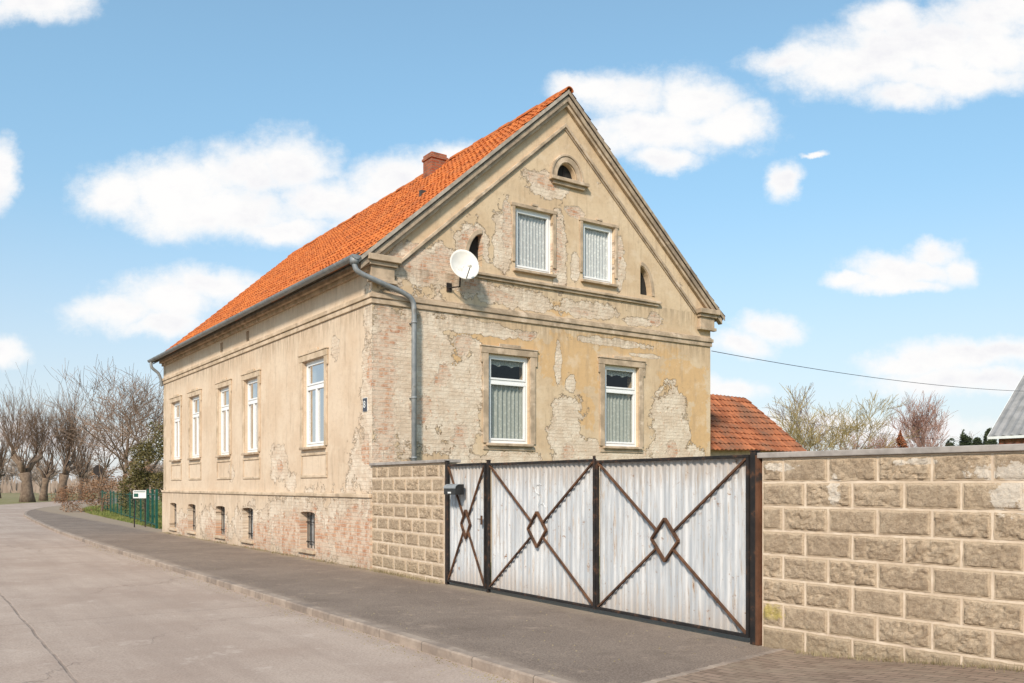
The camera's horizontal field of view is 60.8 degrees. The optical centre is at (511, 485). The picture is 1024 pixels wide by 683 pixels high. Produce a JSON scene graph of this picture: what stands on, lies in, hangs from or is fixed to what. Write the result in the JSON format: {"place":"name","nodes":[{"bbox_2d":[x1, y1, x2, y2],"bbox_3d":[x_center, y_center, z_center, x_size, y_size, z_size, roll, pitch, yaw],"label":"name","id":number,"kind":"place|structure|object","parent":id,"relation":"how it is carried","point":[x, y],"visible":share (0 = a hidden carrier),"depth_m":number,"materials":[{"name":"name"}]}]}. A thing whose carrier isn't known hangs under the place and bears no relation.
{"place":"outdoors","nodes":[
{"label":"outdoors","id":0,"kind":"place"},
{"bbox_2d":[0,492,161,504],"bbox_3d":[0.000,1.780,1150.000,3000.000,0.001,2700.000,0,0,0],"label":"ground","id":1,"kind":"structure","parent":0,"point":[9,498],"depth_m":127.46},
{"bbox_2d":[0,412,26,497],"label":"pollard willow","id":2,"kind":"object","parent":1,"relation":"on","point":[2,453],"visible":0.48,"depth_m":119.91,"materials":[{"name":"brown plant"}]},
{"bbox_2d":[0,364,68,501],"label":"pollard willow","id":3,"kind":"object","parent":1,"relation":"on","point":[26,490],"visible":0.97,"depth_m":91.83,"materials":[{"name":"brown plant"}]},
{"bbox_2d":[0,401,84,500],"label":"pollard willow","id":4,"kind":"object","parent":1,"relation":"on","point":[43,495],"visible":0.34,"depth_m":99.89,"materials":[{"name":"brown plant"}]},
{"bbox_2d":[20,378,103,500],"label":"pollard willow","id":5,"kind":"object","parent":1,"relation":"on","point":[67,463],"visible":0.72,"depth_m":94.81,"materials":[{"name":"brown plant"}]},
{"bbox_2d":[45,392,119,499],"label":"pollard willow","id":6,"kind":"object","parent":1,"relation":"on","point":[83,455],"visible":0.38,"depth_m":107.71,"materials":[{"name":"brown plant"}]},
{"bbox_2d":[30,359,163,507],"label":"bare tree","id":7,"kind":"object","parent":1,"relation":"on","point":[126,454],"visible":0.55,"depth_m":61.21,"materials":[{"name":"brown plant"}]},
{"bbox_2d":[48,455,155,511],"bbox_3d":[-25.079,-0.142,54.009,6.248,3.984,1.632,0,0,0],"label":"beech hedge","id":8,"kind":"object","parent":1,"relation":"on","point":[90,493],"visible":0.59,"depth_m":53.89,"materials":[{"name":"brown plant"}]},
{"bbox_2d":[75,408,151,503],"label":"bare tree","id":9,"kind":"object","parent":1,"relation":"on","point":[104,463],"visible":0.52,"depth_m":76.81,"materials":[{"name":"brown plant"}]},
{"bbox_2d":[82,354,163,507],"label":"bare tree","id":10,"kind":"object","parent":1,"relation":"on","point":[138,412],"visible":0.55,"depth_m":58.03,"materials":[{"name":"brown plant"}]},
{"bbox_2d":[24,504,574,682],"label":"kerb","id":11,"kind":"structure","parent":1,"relation":"on","point":[512,672],"depth_m":10.35,"materials":[{"name":"concrete"}]},
{"bbox_2d":[0,446,937,494],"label":"distant woodland","id":12,"kind":"object","parent":1,"relation":"on","point":[8,486],"visible":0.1,"depth_m":202.08,"materials":[{"name":"brown plant"}]},
{"bbox_2d":[765,384,842,450],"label":"bare tree","id":13,"kind":"object","parent":1,"relation":"on","point":[818,429],"visible":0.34,"depth_m":61.15,"materials":[{"name":"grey plant"}]},
{"bbox_2d":[767,383,855,450],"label":"bare tree","id":14,"kind":"object","parent":1,"relation":"on","point":[801,438],"visible":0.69,"depth_m":52.83,"materials":[{"name":"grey plant"}]},
{"bbox_2d":[804,392,921,449],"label":"bare tree","id":15,"kind":"object","parent":1,"relation":"on","point":[856,428],"visible":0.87,"depth_m":55.08,"materials":[{"name":"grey plant"}]},
{"bbox_2d":[826,426,910,449],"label":"bare tree","id":16,"kind":"object","parent":1,"relation":"on","point":[877,441],"visible":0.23,"depth_m":68.88,"materials":[{"name":"brown plant"}]},
{"bbox_2d":[850,429,913,448],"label":"bare tree","id":17,"kind":"object","parent":1,"relation":"on","point":[886,442],"visible":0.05,"depth_m":74.43,"materials":[{"name":"brown plant"}]},
{"bbox_2d":[884,391,957,446],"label":"bare tree","id":18,"kind":"object","parent":1,"relation":"on","point":[919,423],"visible":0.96,"depth_m":66.38,"materials":[{"name":"brown plant"}]},
{"bbox_2d":[945,438,954,445],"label":"conifer tree","id":19,"kind":"object","parent":1,"relation":"on","point":[949,443],"visible":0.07,"depth_m":83.83,"materials":[{"name":"green plant"}]},
{"bbox_2d":[958,429,973,445],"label":"conifer tree","id":20,"kind":"object","parent":1,"relation":"on","point":[964,436],"visible":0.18,"depth_m":79.94,"materials":[{"name":"green plant"}]},
{"bbox_2d":[972,437,981,444],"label":"conifer tree","id":21,"kind":"object","parent":1,"relation":"on","point":[976,440],"visible":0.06,"depth_m":81.85,"materials":[{"name":"green plant"}]},
{"bbox_2d":[982,428,997,444],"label":"conifer tree","id":22,"kind":"object","parent":1,"relation":"on","point":[990,441],"visible":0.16,"depth_m":79.78,"materials":[{"name":"green plant"}]},
{"bbox_2d":[0,495,517,682],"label":"road","id":23,"kind":"structure","parent":0,"point":[72,610],"depth_m":10.33,"materials":[{"name":"concrete"}]},
{"bbox_2d":[84,540,738,682],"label":"gravel litter","id":24,"kind":"object","parent":23,"relation":"on","point":[369,634],"visible":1,"depth_m":10.08,"materials":[{"name":"grey gravel"}]},
{"bbox_2d":[94,499,599,602],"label":"grass verge","id":25,"kind":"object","parent":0,"point":[161,521],"depth_m":44.81,"materials":[{"name":"green plant"}]},
{"bbox_2d":[83,504,161,528],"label":"grass","id":26,"kind":"structure","parent":25,"relation":"on","point":[113,515],"depth_m":46.60,"materials":[{"name":"green plant"}]},
{"bbox_2d":[101,490,146,523],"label":"metal fence","id":27,"kind":"object","parent":25,"relation":"on","point":[130,494],"visible":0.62,"depth_m":45.06,"materials":[{"name":"green metal"}]},
{"bbox_2d":[115,421,163,517],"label":"evergreen shrub","id":28,"kind":"object","parent":25,"relation":"on","point":[139,482],"visible":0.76,"depth_m":43.78,"materials":[{"name":"green plant"}]},
{"bbox_2d":[147,489,157,528],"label":"fence gate","id":29,"kind":"structure","parent":25,"relation":"on","point":[152,494],"depth_m":34.38,"materials":[{"name":"green metal"}]},
{"bbox_2d":[147,86,724,569],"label":"house","id":30,"kind":"structure","parent":25,"relation":"on","point":[579,316],"depth_m":19.91,"materials":[{"name":"beige paint"}]},
{"bbox_2d":[168,503,176,530],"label":"cellar window","id":31,"kind":"structure","parent":30,"relation":"in","point":[173,529],"depth_m":30.08,"materials":[{"name":"beige metal"}]},
{"bbox_2d":[169,394,181,479],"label":"window","id":32,"kind":"structure","parent":30,"relation":"in","point":[178,406],"depth_m":29.62,"materials":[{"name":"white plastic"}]},
{"bbox_2d":[186,505,195,533],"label":"cellar window","id":33,"kind":"structure","parent":30,"relation":"in","point":[191,532],"depth_m":28.08,"materials":[{"name":"beige paint"}]},
{"bbox_2d":[187,388,201,479],"bbox_3d":[-9.970,-1.610,27.633,0.300,2.880,1.590,0,0,-35],"label":"window","id":34,"kind":"structure","parent":30,"relation":"in","point":[196,400],"depth_m":27.77,"materials":[{"name":"white plastic"}]},
{"bbox_2d":[213,506,224,538],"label":"cellar window","id":35,"kind":"structure","parent":30,"relation":"in","point":[223,508],"depth_m":25.63,"materials":[{"name":"beige concrete"}]},
{"bbox_2d":[215,378,231,479],"bbox_3d":[-8.217,-1.610,25.106,0.300,2.880,1.520,0,0,-35],"label":"window","id":36,"kind":"structure","parent":30,"relation":"in","point":[225,392],"depth_m":25.23,"materials":[{"name":"white plastic"}]},
{"bbox_2d":[240,508,253,543],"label":"cellar window","id":37,"kind":"structure","parent":30,"relation":"in","point":[250,516],"depth_m":23.52,"materials":[{"name":"beige metal"}]},
{"bbox_2d":[240,369,260,478],"bbox_3d":[-6.834,-1.610,23.108,0.300,2.880,1.540,0,0,-35],"label":"window","id":38,"kind":"structure","parent":30,"relation":"in","point":[254,384],"depth_m":23.17,"materials":[{"name":"white plastic"}]},
{"bbox_2d":[297,512,315,553],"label":"cellar window","id":39,"kind":"structure","parent":30,"relation":"in","point":[310,521],"depth_m":20.02,"materials":[{"name":"beige metal"}]},
{"bbox_2d":[298,347,328,477],"bbox_3d":[-4.387,-1.610,19.578,0.300,2.880,1.690,0,0,-35],"label":"window","id":40,"kind":"structure","parent":30,"relation":"in","point":[316,369],"depth_m":19.61,"materials":[{"name":"white plastic"}]},
{"bbox_2d":[363,397,367,411],"bbox_3d":[-2.923,-1.600,17.338,0.027,0.280,0.190,0,0,-35],"label":"house number plate","id":41,"kind":"object","parent":30,"relation":"attached to","point":[365,404],"visible":1,"depth_m":17.30,"materials":[{"name":"metal"}]},
{"bbox_2d":[446,249,478,291],"bbox_3d":[-1.069,-4.424,17.805,0.697,0.828,0.513,0,0,17],"label":"satellite dish","id":42,"kind":"object","parent":30,"relation":"attached to","point":[464,264],"visible":1,"depth_m":17.89,"materials":[{"name":"white paint"}]},
{"bbox_2d":[465,229,482,259],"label":"quarter window","id":43,"kind":"structure","parent":30,"relation":"in","point":[473,246],"depth_m":18.58,"materials":[{"name":"paint"}]},
{"bbox_2d":[480,344,538,450],"bbox_3d":[-0.088,-1.905,18.997,1.520,2.290,0.275,0,0,-35],"label":"window","id":44,"kind":"structure","parent":30,"relation":"in","point":[504,400],"depth_m":19.08,"materials":[{"name":"white plastic"}]},
{"bbox_2d":[511,201,556,277],"bbox_3d":[0.469,-5.442,19.368,1.260,1.555,0.252,0,0,-35],"label":"window","id":45,"kind":"structure","parent":30,"relation":"in","point":[530,229],"depth_m":19.45,"materials":[{"name":"white plastic"}]},
{"bbox_2d":[579,217,618,287],"bbox_3d":[2.006,-5.453,20.436,1.200,1.535,0.252,0,0,-35],"label":"window","id":46,"kind":"structure","parent":30,"relation":"in","point":[595,241],"depth_m":20.54,"materials":[{"name":"white plastic"}]},
{"bbox_2d":[598,355,645,452],"bbox_3d":[2.587,-1.925,20.853,1.510,2.290,0.275,0,0,-35],"label":"window","id":47,"kind":"structure","parent":30,"relation":"in","point":[617,404],"depth_m":20.95,"materials":[{"name":"white plastic"}]},
{"bbox_2d":[640,262,654,295],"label":"quarter window","id":48,"kind":"structure","parent":30,"relation":"in","point":[642,282],"depth_m":21.37,"materials":[{"name":"paint"}]},
{"bbox_2d":[713,351,1012,390],"bbox_3d":[15.681,-3.862,31.274,27.349,0.902,0.017,0,0,-40],"label":"power cable","id":49,"kind":"object","parent":30,"relation":"attached to","point":[853,374],"visible":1,"depth_m":26.85,"materials":[{"name":"black plastic"}]},
{"bbox_2d":[710,394,806,458],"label":"outbuilding","id":50,"kind":"structure","parent":25,"relation":"on","point":[741,426],"depth_m":25.96,"materials":[{"name":"orange tile"}]},
{"bbox_2d":[987,375,1023,443],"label":"shed","id":51,"kind":"structure","parent":25,"relation":"on","point":[1008,427],"depth_m":40.02,"materials":[{"name":"grey metal"}]},
{"bbox_2d":[769,416,998,443],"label":"power cable","id":52,"kind":"object","parent":51,"relation":"attached to","point":[882,433],"visible":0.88,"depth_m":44.76,"materials":[{"name":"black plastic"}]},
{"bbox_2d":[26,498,774,682],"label":"pavement","id":53,"kind":"structure","parent":0,"point":[603,640],"depth_m":11.26,"materials":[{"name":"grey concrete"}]},
{"bbox_2d":[93,463,103,502],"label":"traffic sign","id":54,"kind":"object","parent":53,"relation":"on","point":[96,470],"visible":0.78,"depth_m":77.91,"materials":[{"name":"black metal"}]},
{"bbox_2d":[133,490,145,526],"bbox_3d":[-14.672,0.925,34.410,0.480,1.450,0.065,0,0,-12],"label":"information board","id":55,"kind":"object","parent":53,"relation":"on","point":[139,493],"visible":1,"depth_m":34.38,"materials":[{"name":"white metal"}]},
{"bbox_2d":[369,459,460,583],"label":"boundary wall","id":56,"kind":"structure","parent":53,"relation":"on","point":[408,517],"depth_m":15.69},
{"bbox_2d":[445,461,449,583],"bbox_3d":[-1.080,0.619,14.564,0.072,2.062,0.072,0,0,-33],"label":"gate post","id":57,"kind":"object","parent":53,"relation":"on","point":[447,462],"visible":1,"depth_m":14.55,"materials":[{"name":"black metal"}]},
{"bbox_2d":[446,463,485,588],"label":"garden gate","id":58,"kind":"structure","parent":57,"relation":"attached to","point":[468,538],"depth_m":14.00,"materials":[{"name":"white metal"}]},
{"bbox_2d":[443,484,463,494],"bbox_3d":[-0.942,0.065,14.092,0.166,0.171,0.390,0,0,-33],"label":"mailbox","id":59,"kind":"object","parent":58,"relation":"attached to","point":[453,489],"visible":1,"depth_m":13.97,"materials":[{"name":"grey metal"}]},
{"bbox_2d":[486,460,490,591],"bbox_3d":[-0.362,0.629,13.467,0.064,2.042,0.064,0,0,-33],"label":"gate post","id":60,"kind":"object","parent":53,"relation":"on","point":[488,461],"visible":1,"depth_m":13.47,"materials":[{"name":"black metal"}]},
{"bbox_2d":[165,532,1023,672],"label":"weeds","id":61,"kind":"object","parent":53,"relation":"on","point":[797,651],"visible":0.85,"depth_m":8.31,"materials":[{"name":"green plant"}]},
{"bbox_2d":[642,648,785,682],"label":"paving edge","id":62,"kind":"object","parent":53,"relation":"on","point":[713,666],"visible":0.52,"depth_m":7.91,"materials":[{"name":"concrete"}]},
{"bbox_2d":[749,450,762,645],"bbox_3d":[2.531,0.644,9.049,0.082,2.012,0.119,0,0,-33],"label":"gate post","id":63,"kind":"object","parent":53,"relation":"on","point":[755,550],"visible":1,"depth_m":9.01,"materials":[{"name":"black metal"}]},
{"bbox_2d":[487,455,749,637],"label":"driveway gate","id":64,"kind":"structure","parent":63,"relation":"attached to","point":[674,540],"depth_m":10.70,"materials":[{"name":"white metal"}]},
{"bbox_2d":[0,0,1023,483],"label":"sky","id":65,"kind":"structure","parent":0,"point":[843,180],"materials":[{"name":"blue"}]},
{"bbox_2d":[658,650,1023,682],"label":"paved apron","id":66,"kind":"object","parent":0,"point":[786,666],"visible":0.95,"depth_m":7.37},
{"bbox_2d":[757,444,1023,669],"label":"boundary wall","id":67,"kind":"structure","parent":66,"relation":"on","point":[910,553],"depth_m":7.84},
{"bbox_2d":[896,430,908,447],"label":"russet shrub","id":68,"kind":"object","parent":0,"point":[900,440],"visible":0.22,"depth_m":47.97,"materials":[{"name":"brown plant"}]}
]}

